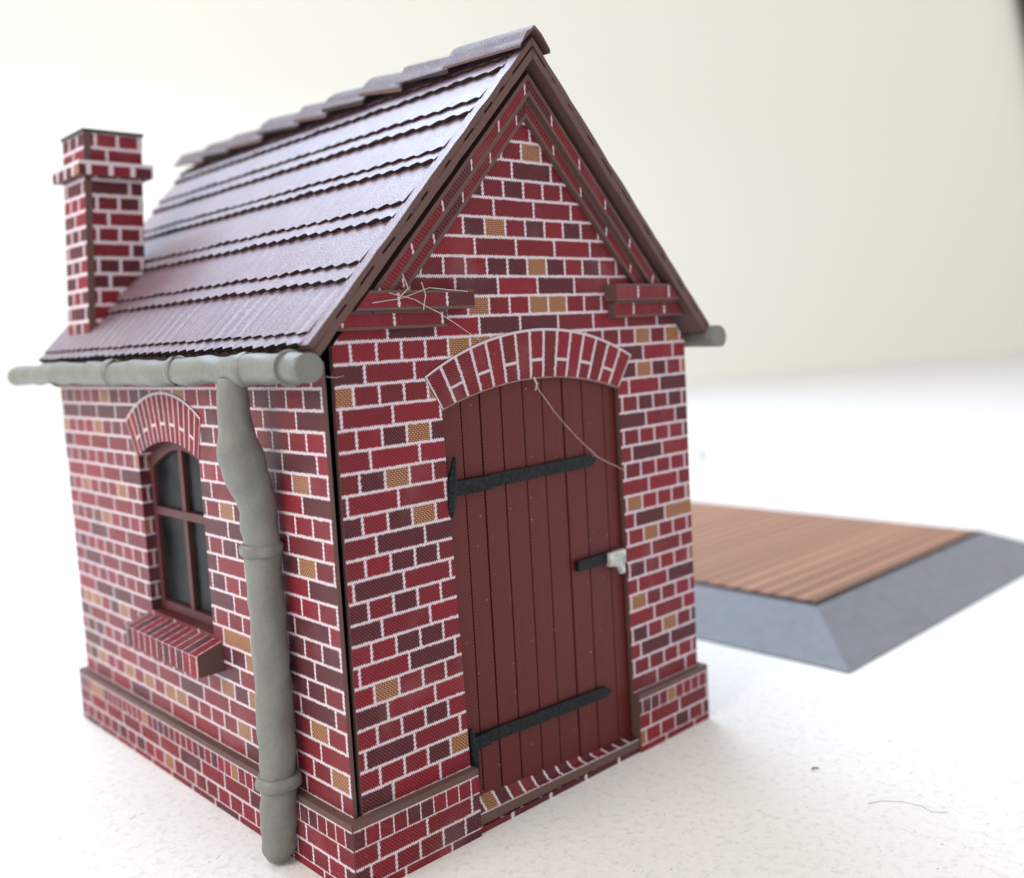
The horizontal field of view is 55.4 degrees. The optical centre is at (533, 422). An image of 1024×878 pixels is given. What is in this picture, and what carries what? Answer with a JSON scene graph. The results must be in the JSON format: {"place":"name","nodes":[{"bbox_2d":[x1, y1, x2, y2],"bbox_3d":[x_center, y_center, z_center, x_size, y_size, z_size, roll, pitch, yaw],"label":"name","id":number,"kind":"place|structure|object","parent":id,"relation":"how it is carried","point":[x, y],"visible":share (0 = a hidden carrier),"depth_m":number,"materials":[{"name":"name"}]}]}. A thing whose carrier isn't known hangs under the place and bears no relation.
{"place":"outdoors","nodes":[
{"label":"outdoors","id":0,"kind":"place"},
{"bbox_2d":[0,351,1023,877],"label":"ground","id":1,"kind":"structure","parent":0,"point":[928,721],"depth_m":6.24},
{"bbox_2d":[7,25,725,877],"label":"brick hut","id":2,"kind":"object","parent":1,"relation":"on","point":[385,377],"visible":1,"depth_m":5.25,"materials":[{"name":"red brick"}]},
{"bbox_2d":[149,442,212,625],"bbox_3d":[-2.032,0.624,5.711,0.034,1.065,0.830,-8,7,-44],"label":"window","id":3,"kind":"structure","parent":2,"relation":"in","point":[175,477],"depth_m":5.79,"materials":[{"name":"black glass"}]},
{"bbox_2d":[442,376,631,795],"bbox_3d":[0.073,0.873,5.383,1.380,2.350,0.128,-8,7,-44],"label":"door","id":4,"kind":"structure","parent":2,"relation":"in","point":[539,553],"depth_m":5.36,"materials":[{"name":"brown wood"}]},
{"bbox_2d":[0,0,1023,441],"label":"wall","id":5,"kind":"structure","parent":1,"relation":"on","point":[816,184],"depth_m":46.74,"materials":[{"name":"beige paint"}]},
{"bbox_2d":[698,447,707,461],"bbox_3d":[3.158,0.600,18.167,0.174,0.302,0.216,-2,5,15],"label":"fibre curl","id":6,"kind":"object","parent":1,"relation":"on","point":[701,456],"visible":1,"depth_m":18.14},
{"bbox_2d":[691,501,1023,672],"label":"loading platform","id":7,"kind":"structure","parent":1,"relation":"on","point":[843,594],"depth_m":8.77,"materials":[{"name":"brown wood"}]},
{"bbox_2d":[1019,0,1023,22],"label":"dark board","id":8,"kind":"object","parent":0,"point":[1022,5],"depth_m":56.98,"materials":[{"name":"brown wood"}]}
]}

